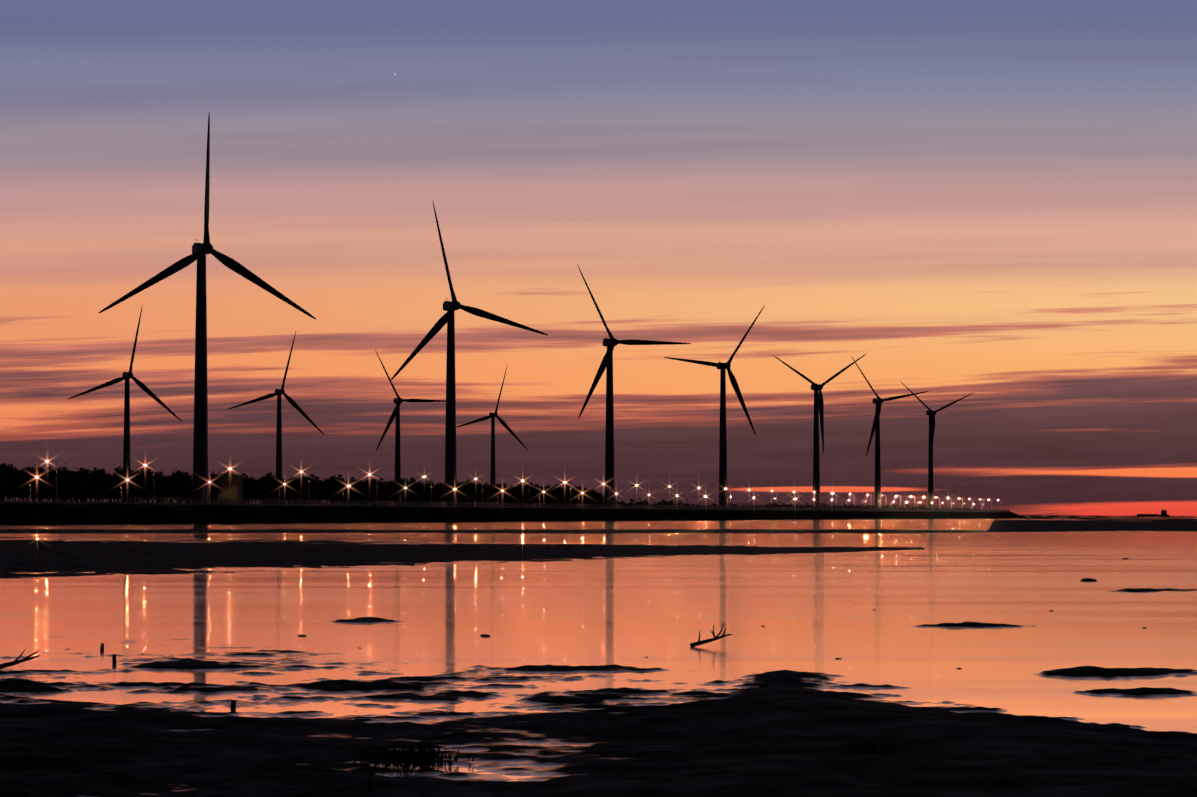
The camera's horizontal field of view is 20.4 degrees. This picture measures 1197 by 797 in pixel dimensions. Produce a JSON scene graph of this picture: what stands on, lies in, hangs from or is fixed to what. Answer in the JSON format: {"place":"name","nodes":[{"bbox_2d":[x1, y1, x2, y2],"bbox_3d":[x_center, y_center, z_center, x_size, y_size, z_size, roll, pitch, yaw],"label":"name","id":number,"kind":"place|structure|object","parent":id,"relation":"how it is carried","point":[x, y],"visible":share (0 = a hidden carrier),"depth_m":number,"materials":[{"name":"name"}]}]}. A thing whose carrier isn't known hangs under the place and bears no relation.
{"place":"outdoors","nodes":[
{"label":"outdoors","id":0,"kind":"place"},
{"bbox_2d":[208,477,213,498],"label":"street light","id":1,"kind":"object","parent":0,"point":[211,485],"visible":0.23,"depth_m":1007.69,"materials":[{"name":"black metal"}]},
{"bbox_2d":[216,475,244,502],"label":"building","id":2,"kind":"structure","parent":0,"point":[227,486],"depth_m":925.06,"materials":[{"name":"concrete"}]},
{"bbox_2d":[354,737,473,767],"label":"marsh grass","id":3,"kind":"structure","parent":0,"point":[422,756],"depth_m":26.41,"materials":[{"name":"black plant"}]},
{"bbox_2d":[0,501,1023,524],"bbox_3d":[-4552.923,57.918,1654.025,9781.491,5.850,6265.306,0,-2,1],"label":"embankment","id":4,"kind":"structure","parent":0,"point":[56,513],"depth_m":1002.46,"materials":[{"name":"concrete"}]},
{"bbox_2d":[1,465,16,500],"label":"tree","id":5,"kind":"object","parent":4,"relation":"on","point":[8,474],"visible":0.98,"depth_m":864.03,"materials":[{"name":"black plant"}]},
{"bbox_2d":[8,466,26,500],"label":"tree","id":6,"kind":"object","parent":4,"relation":"on","point":[17,487],"visible":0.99,"depth_m":866.33,"materials":[{"name":"black plant"}]},
{"bbox_2d":[18,470,36,500],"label":"tree","id":7,"kind":"object","parent":4,"relation":"on","point":[28,475],"visible":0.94,"depth_m":874.70,"materials":[{"name":"black plant"}]},
{"bbox_2d":[32,464,49,500],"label":"tree","id":8,"kind":"object","parent":4,"relation":"on","point":[43,479],"visible":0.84,"depth_m":885.10,"materials":[{"name":"black plant"}]},
{"bbox_2d":[42,474,55,500],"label":"tree","id":9,"kind":"object","parent":4,"relation":"on","point":[50,490],"visible":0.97,"depth_m":892.07,"materials":[{"name":"black plant"}]},
{"bbox_2d":[44,466,55,500],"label":"tree","id":10,"kind":"object","parent":4,"relation":"on","point":[51,472],"visible":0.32,"depth_m":908.26,"materials":[{"name":"black plant"}]},
{"bbox_2d":[51,463,72,500],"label":"tree","id":11,"kind":"object","parent":4,"relation":"on","point":[60,478],"visible":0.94,"depth_m":894.21,"materials":[{"name":"black plant"}]},
{"bbox_2d":[59,469,73,500],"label":"tree","id":12,"kind":"object","parent":4,"relation":"on","point":[66,494],"visible":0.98,"depth_m":898.44,"materials":[{"name":"black plant"}]},
{"bbox_2d":[73,470,87,501],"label":"tree","id":13,"kind":"object","parent":4,"relation":"on","point":[81,478],"visible":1,"depth_m":910.97,"materials":[{"name":"black plant"}]},
{"bbox_2d":[78,468,96,501],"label":"tree","id":14,"kind":"object","parent":4,"relation":"on","point":[87,474],"visible":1,"depth_m":915.58,"materials":[{"name":"black plant"}]},
{"bbox_2d":[96,471,106,501],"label":"tree","id":15,"kind":"object","parent":4,"relation":"on","point":[104,475],"visible":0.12,"depth_m":951.02,"materials":[{"name":"black plant"}]},
{"bbox_2d":[105,473,119,501],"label":"tree","id":16,"kind":"object","parent":4,"relation":"on","point":[114,488],"visible":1,"depth_m":933.85,"materials":[{"name":"black plant"}]},
{"bbox_2d":[105,475,120,501],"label":"tree","id":17,"kind":"object","parent":4,"relation":"on","point":[109,491],"visible":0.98,"depth_m":935.65,"materials":[{"name":"black plant"}]},
{"bbox_2d":[112,465,128,501],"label":"tree","id":18,"kind":"object","parent":4,"relation":"on","point":[120,474],"visible":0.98,"depth_m":941.18,"materials":[{"name":"black plant"}]},
{"bbox_2d":[68,305,181,501],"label":"wind turbine","id":19,"kind":"object","parent":4,"relation":"on","point":[126,376],"visible":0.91,"depth_m":1846.80,"materials":[{"name":"paint"}]},
{"bbox_2d":[120,476,133,501],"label":"tree","id":20,"kind":"object","parent":4,"relation":"on","point":[129,490],"visible":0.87,"depth_m":945.17,"materials":[{"name":"black plant"}]},
{"bbox_2d":[127,466,142,501],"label":"tree","id":21,"kind":"object","parent":4,"relation":"on","point":[134,479],"visible":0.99,"depth_m":946.44,"materials":[{"name":"black plant"}]},
{"bbox_2d":[128,469,145,497],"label":"tree","id":22,"kind":"object","parent":4,"relation":"on","point":[143,485],"visible":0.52,"depth_m":955.35,"materials":[{"name":"black plant"}]},
{"bbox_2d":[137,474,148,501],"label":"tree","id":23,"kind":"object","parent":4,"relation":"on","point":[145,479],"visible":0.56,"depth_m":959.15,"materials":[{"name":"black plant"}]},
{"bbox_2d":[144,468,157,497],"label":"tree","id":24,"kind":"object","parent":4,"relation":"on","point":[150,486],"visible":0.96,"depth_m":961.98,"materials":[{"name":"black plant"}]},
{"bbox_2d":[154,473,168,501],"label":"tree","id":25,"kind":"object","parent":4,"relation":"on","point":[164,486],"visible":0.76,"depth_m":972.98,"materials":[{"name":"black plant"}]},
{"bbox_2d":[162,475,178,502],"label":"tree","id":26,"kind":"object","parent":4,"relation":"on","point":[171,483],"visible":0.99,"depth_m":976.00,"materials":[{"name":"black plant"}]},
{"bbox_2d":[168,470,188,502],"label":"tree","id":27,"kind":"object","parent":4,"relation":"on","point":[172,477],"visible":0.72,"depth_m":988.95,"materials":[{"name":"black plant"}]},
{"bbox_2d":[174,470,188,502],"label":"tree","id":28,"kind":"object","parent":4,"relation":"on","point":[182,477],"visible":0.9,"depth_m":986.15,"materials":[{"name":"black plant"}]},
{"bbox_2d":[99,113,316,502],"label":"wind turbine","id":29,"kind":"object","parent":4,"relation":"on","point":[200,484],"visible":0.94,"depth_m":972.19,"materials":[{"name":"paint"}]},
{"bbox_2d":[210,473,217,502],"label":"tree","id":30,"kind":"object","parent":4,"relation":"on","point":[214,479],"visible":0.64,"depth_m":1016.87,"materials":[{"name":"black plant"}]},
{"bbox_2d":[243,475,255,499],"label":"tree","id":31,"kind":"object","parent":4,"relation":"on","point":[250,484],"visible":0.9,"depth_m":1045.72,"materials":[{"name":"black plant"}]},
{"bbox_2d":[270,482,283,503],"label":"tree","id":32,"kind":"object","parent":4,"relation":"on","point":[275,487],"visible":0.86,"depth_m":1070.28,"materials":[{"name":"black plant"}]},
{"bbox_2d":[229,332,324,480],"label":"wind turbine","id":33,"kind":"object","parent":4,"relation":"on","point":[278,393],"visible":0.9,"depth_m":2091.86,"materials":[{"name":"paint"}]},
{"bbox_2d":[275,481,286,503],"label":"tree","id":34,"kind":"object","parent":4,"relation":"on","point":[283,496],"visible":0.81,"depth_m":1073.32,"materials":[{"name":"black plant"}]},
{"bbox_2d":[287,475,299,498],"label":"tree","id":35,"kind":"object","parent":4,"relation":"on","point":[292,481],"visible":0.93,"depth_m":1095.62,"materials":[{"name":"black plant"}]},
{"bbox_2d":[290,481,302,501],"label":"tree","id":36,"kind":"object","parent":4,"relation":"on","point":[295,490],"visible":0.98,"depth_m":1087.29,"materials":[{"name":"black plant"}]},
{"bbox_2d":[292,478,308,499],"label":"tree","id":37,"kind":"object","parent":4,"relation":"on","point":[302,488],"visible":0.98,"depth_m":1091.32,"materials":[{"name":"black plant"}]},
{"bbox_2d":[303,481,313,503],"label":"tree","id":38,"kind":"object","parent":4,"relation":"on","point":[307,488],"visible":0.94,"depth_m":1098.28,"materials":[{"name":"black plant"}]},
{"bbox_2d":[303,473,314,503],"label":"tree","id":39,"kind":"object","parent":4,"relation":"on","point":[309,480],"visible":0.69,"depth_m":1106.06,"materials":[{"name":"black plant"}]},
{"bbox_2d":[310,476,321,499],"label":"tree","id":40,"kind":"object","parent":4,"relation":"on","point":[316,487],"visible":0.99,"depth_m":1107.44,"materials":[{"name":"black plant"}]},
{"bbox_2d":[323,475,341,499],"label":"tree","id":41,"kind":"object","parent":4,"relation":"on","point":[336,490],"visible":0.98,"depth_m":1130.20,"materials":[{"name":"black plant"}]},
{"bbox_2d":[326,475,342,499],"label":"tree","id":42,"kind":"object","parent":4,"relation":"on","point":[338,484],"visible":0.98,"depth_m":1131.86,"materials":[{"name":"black plant"}]},
{"bbox_2d":[335,474,344,503],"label":"tree","id":43,"kind":"object","parent":4,"relation":"on","point":[340,479],"visible":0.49,"depth_m":1144.80,"materials":[{"name":"black plant"}]},
{"bbox_2d":[339,480,353,503],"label":"tree","id":44,"kind":"object","parent":4,"relation":"on","point":[346,487],"visible":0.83,"depth_m":1139.88,"materials":[{"name":"black plant"}]},
{"bbox_2d":[344,482,355,504],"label":"tree","id":45,"kind":"object","parent":4,"relation":"on","point":[351,488],"visible":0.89,"depth_m":1146.38,"materials":[{"name":"black plant"}]},
{"bbox_2d":[352,481,358,504],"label":"tree","id":46,"kind":"object","parent":4,"relation":"on","point":[355,486],"visible":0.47,"depth_m":1160.50,"materials":[{"name":"black plant"}]},
{"bbox_2d":[355,482,367,504],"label":"tree","id":47,"kind":"object","parent":4,"relation":"on","point":[361,488],"visible":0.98,"depth_m":1157.96,"materials":[{"name":"black plant"}]},
{"bbox_2d":[367,482,378,500],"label":"tree","id":48,"kind":"object","parent":4,"relation":"on","point":[371,490],"visible":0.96,"depth_m":1171.52,"materials":[{"name":"black plant"}]},
{"bbox_2d":[374,478,387,500],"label":"tree","id":49,"kind":"object","parent":4,"relation":"on","point":[379,484],"visible":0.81,"depth_m":1190.10,"materials":[{"name":"black plant"}]},
{"bbox_2d":[379,481,393,501],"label":"tree","id":50,"kind":"object","parent":4,"relation":"on","point":[385,488],"visible":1,"depth_m":1186.13,"materials":[{"name":"black plant"}]},
{"bbox_2d":[388,480,398,500],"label":"tree","id":51,"kind":"object","parent":4,"relation":"on","point":[393,487],"visible":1,"depth_m":1193.95,"materials":[{"name":"black plant"}]},
{"bbox_2d":[396,478,407,504],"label":"tree","id":52,"kind":"object","parent":4,"relation":"on","point":[400,484],"visible":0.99,"depth_m":1202.30,"materials":[{"name":"black plant"}]},
{"bbox_2d":[403,478,410,504],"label":"tree","id":53,"kind":"object","parent":4,"relation":"on","point":[406,483],"visible":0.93,"depth_m":1212.04,"materials":[{"name":"black plant"}]},
{"bbox_2d":[375,350,445,504],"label":"wind turbine","id":54,"kind":"object","parent":4,"relation":"on","point":[398,400],"visible":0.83,"depth_m":2252.54,"materials":[{"name":"paint"}]},
{"bbox_2d":[409,477,420,499],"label":"tree","id":55,"kind":"object","parent":4,"relation":"on","point":[412,480],"visible":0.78,"depth_m":1226.90,"materials":[{"name":"black plant"}]},
{"bbox_2d":[422,487,435,501],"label":"tree","id":56,"kind":"object","parent":4,"relation":"on","point":[428,491],"visible":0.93,"depth_m":1237.32,"materials":[{"name":"black plant"}]},
{"bbox_2d":[425,479,436,496],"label":"tree","id":57,"kind":"object","parent":4,"relation":"on","point":[431,483],"visible":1,"depth_m":1245.30,"materials":[{"name":"black plant"}]},
{"bbox_2d":[457,487,464,502],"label":"tree","id":58,"kind":"object","parent":4,"relation":"on","point":[459,493],"visible":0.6,"depth_m":1275.15,"materials":[{"name":"black plant"}]},
{"bbox_2d":[463,487,469,505],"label":"tree","id":59,"kind":"object","parent":4,"relation":"on","point":[466,492],"visible":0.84,"depth_m":1290.38,"materials":[{"name":"black plant"}]},
{"bbox_2d":[463,479,474,499],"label":"tree","id":60,"kind":"object","parent":4,"relation":"on","point":[471,491],"visible":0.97,"depth_m":1299.06,"materials":[{"name":"black plant"}]},
{"bbox_2d":[390,203,547,505],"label":"wind turbine","id":61,"kind":"object","parent":4,"relation":"on","point":[448,318],"visible":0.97,"depth_m":1235.15,"materials":[{"name":"paint"}]},
{"bbox_2d":[472,483,480,502],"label":"tree","id":62,"kind":"object","parent":4,"relation":"on","point":[476,495],"visible":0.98,"depth_m":1304.20,"materials":[{"name":"black plant"}]},
{"bbox_2d":[476,482,485,503],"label":"tree","id":63,"kind":"object","parent":4,"relation":"on","point":[480,500],"visible":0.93,"depth_m":1309.64,"materials":[{"name":"black plant"}]},
{"bbox_2d":[481,483,490,505],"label":"tree","id":64,"kind":"object","parent":4,"relation":"on","point":[486,498],"visible":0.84,"depth_m":1317.13,"materials":[{"name":"black plant"}]},
{"bbox_2d":[487,485,497,505],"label":"tree","id":65,"kind":"object","parent":4,"relation":"on","point":[493,496],"visible":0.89,"depth_m":1329.84,"materials":[{"name":"black plant"}]},
{"bbox_2d":[456,368,528,505],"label":"wind turbine","id":66,"kind":"object","parent":4,"relation":"on","point":[492,416],"visible":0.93,"depth_m":2566.62,"materials":[{"name":"paint"}]},
{"bbox_2d":[496,489,504,501],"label":"tree","id":67,"kind":"object","parent":4,"relation":"on","point":[500,496],"visible":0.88,"depth_m":1335.23,"materials":[{"name":"black plant"}]},
{"bbox_2d":[498,484,507,504],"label":"tree","id":68,"kind":"object","parent":4,"relation":"on","point":[503,489],"visible":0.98,"depth_m":1342.26,"materials":[{"name":"black plant"}]},
{"bbox_2d":[509,486,516,502],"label":"tree","id":69,"kind":"object","parent":4,"relation":"on","point":[513,493],"visible":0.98,"depth_m":1360.04,"materials":[{"name":"black plant"}]},
{"bbox_2d":[519,489,527,505],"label":"tree","id":70,"kind":"object","parent":4,"relation":"on","point":[523,494],"visible":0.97,"depth_m":1373.67,"materials":[{"name":"black plant"}]},
{"bbox_2d":[527,486,537,506],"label":"tree","id":71,"kind":"object","parent":4,"relation":"on","point":[532,493],"visible":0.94,"depth_m":1387.82,"materials":[{"name":"black plant"}]},
{"bbox_2d":[537,485,545,502],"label":"tree","id":72,"kind":"object","parent":4,"relation":"on","point":[542,496],"visible":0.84,"depth_m":1405.97,"materials":[{"name":"black plant"}]},
{"bbox_2d":[542,486,550,502],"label":"tree","id":73,"kind":"object","parent":4,"relation":"on","point":[546,492],"visible":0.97,"depth_m":1409.80,"materials":[{"name":"black plant"}]},
{"bbox_2d":[546,484,554,502],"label":"tree","id":74,"kind":"object","parent":4,"relation":"on","point":[550,492],"visible":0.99,"depth_m":1419.27,"materials":[{"name":"black plant"}]},
{"bbox_2d":[555,492,564,504],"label":"tree","id":75,"kind":"object","parent":4,"relation":"on","point":[559,497],"visible":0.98,"depth_m":1440.55,"materials":[{"name":"black plant"}]},
{"bbox_2d":[554,484,566,506],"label":"tree","id":76,"kind":"object","parent":4,"relation":"on","point":[556,487],"visible":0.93,"depth_m":1444.39,"materials":[{"name":"black plant"}]},
{"bbox_2d":[121,497,1009,511],"bbox_3d":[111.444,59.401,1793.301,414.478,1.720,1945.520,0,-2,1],"label":"promenade fence","id":77,"kind":"object","parent":4,"relation":"on","point":[505,503],"visible":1,"depth_m":1211.45,"materials":[{"name":"stone"}]},
{"bbox_2d":[564,483,573,501],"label":"tree","id":78,"kind":"object","parent":4,"relation":"on","point":[568,488],"visible":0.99,"depth_m":1450.43,"materials":[{"name":"black plant"}]},
{"bbox_2d":[572,491,579,506],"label":"tree","id":79,"kind":"object","parent":4,"relation":"on","point":[575,497],"visible":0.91,"depth_m":1463.05,"materials":[{"name":"black plant"}]},
{"bbox_2d":[572,486,581,502],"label":"tree","id":80,"kind":"object","parent":4,"relation":"on","point":[576,489],"visible":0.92,"depth_m":1465.20,"materials":[{"name":"black plant"}]},
{"bbox_2d":[583,488,590,506],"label":"tree","id":81,"kind":"object","parent":4,"relation":"on","point":[587,493],"visible":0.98,"depth_m":1477.84,"materials":[{"name":"black plant"}]},
{"bbox_2d":[590,491,598,503],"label":"tree","id":82,"kind":"object","parent":4,"relation":"on","point":[594,495],"visible":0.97,"depth_m":1494.28,"materials":[{"name":"black plant"}]},
{"bbox_2d":[598,493,604,504],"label":"tree","id":83,"kind":"object","parent":4,"relation":"on","point":[601,500],"visible":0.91,"depth_m":1510.86,"materials":[{"name":"black plant"}]},
{"bbox_2d":[577,264,690,506],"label":"wind turbine","id":84,"kind":"object","parent":4,"relation":"on","point":[612,342],"visible":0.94,"depth_m":1494.96,"materials":[{"name":"paint"}]},
{"bbox_2d":[630,498,649,507],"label":"scrub","id":85,"kind":"object","parent":4,"relation":"on","point":[632,500],"visible":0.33,"depth_m":1588.44,"materials":[{"name":"black plant"}]},
{"bbox_2d":[652,500,676,507],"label":"scrub","id":86,"kind":"object","parent":4,"relation":"on","point":[666,503],"visible":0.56,"depth_m":1579.95,"materials":[{"name":"black plant"}]},
{"bbox_2d":[664,305,764,508],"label":"wind turbine","id":87,"kind":"object","parent":4,"relation":"on","point":[723,495],"visible":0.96,"depth_m":1730.11,"materials":[{"name":"paint"}]},
{"bbox_2d":[765,501,785,508],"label":"scrub","id":88,"kind":"object","parent":4,"relation":"on","point":[777,506],"visible":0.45,"depth_m":1858.73,"materials":[{"name":"black plant"}]},
{"bbox_2d":[773,353,866,509],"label":"wind turbine","id":89,"kind":"object","parent":4,"relation":"on","point":[818,405],"visible":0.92,"depth_m":2015.93,"materials":[{"name":"paint"}]},
{"bbox_2d":[851,356,928,509],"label":"wind turbine","id":90,"kind":"object","parent":4,"relation":"on","point":[878,401],"visible":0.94,"depth_m":2257.39,"materials":[{"name":"paint"}]},
{"bbox_2d":[901,382,972,508],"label":"wind turbine","id":91,"kind":"object","parent":4,"relation":"on","point":[930,413],"visible":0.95,"depth_m":2520.68,"materials":[{"name":"paint"}]},
{"bbox_2d":[578,485,584,503],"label":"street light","id":92,"kind":"object","parent":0,"point":[581,490],"visible":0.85,"depth_m":1472.23,"materials":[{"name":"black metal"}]},
{"bbox_2d":[0,516,1196,780],"bbox_3d":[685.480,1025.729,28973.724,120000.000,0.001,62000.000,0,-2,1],"label":"water","id":93,"kind":"structure","parent":0,"point":[860,614],"depth_m":66.24,"materials":[{"name":"orange liquid"}]},
{"bbox_2d":[690,624,731,646],"bbox_3d":[1.726,3.618,50.794,0.608,0.386,0.366,1,-2,-25],"label":"drift branch","id":94,"kind":"object","parent":93,"relation":"on","point":[699,642],"visible":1,"depth_m":50.80,"materials":[{"name":"brown wood"}]},
{"bbox_2d":[1137,509,1168,516],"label":"cargo ship","id":95,"kind":"object","parent":93,"relation":"on","point":[1163,513],"visible":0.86,"depth_m":9454.26,"materials":[{"name":"grey metal"}]},
{"bbox_2d":[0,519,1196,796],"bbox_3d":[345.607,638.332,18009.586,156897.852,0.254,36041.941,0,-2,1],"label":"ground","id":96,"kind":"structure","parent":0,"point":[778,733],"depth_m":30.23,"materials":[{"name":"black soil"}]},
{"bbox_2d":[0,649,39,668],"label":"drift branch","id":97,"kind":"object","parent":96,"relation":"on","point":[12,663],"visible":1,"depth_m":43.30,"materials":[{"name":"brown wood"}]},
{"bbox_2d":[230,700,235,709],"bbox_3d":[-3.774,3.263,34.326,0.062,0.306,0.055,0,-2,1],"label":"stake","id":98,"kind":"object","parent":96,"relation":"on","point":[233,705],"visible":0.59,"depth_m":34.31,"materials":[{"name":"brown wood"}]},
{"bbox_2d":[1019,515,1196,520],"bbox_3d":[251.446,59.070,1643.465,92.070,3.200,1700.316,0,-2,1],"label":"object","id":99,"kind":"structure","parent":96,"relation":"on","point":[1157,518],"depth_m":1677.41,"materials":[{"name":"black soil"}]},
{"bbox_2d":[0,0,1196,515],"label":"sky","id":100,"kind":"structure","parent":0,"point":[995,201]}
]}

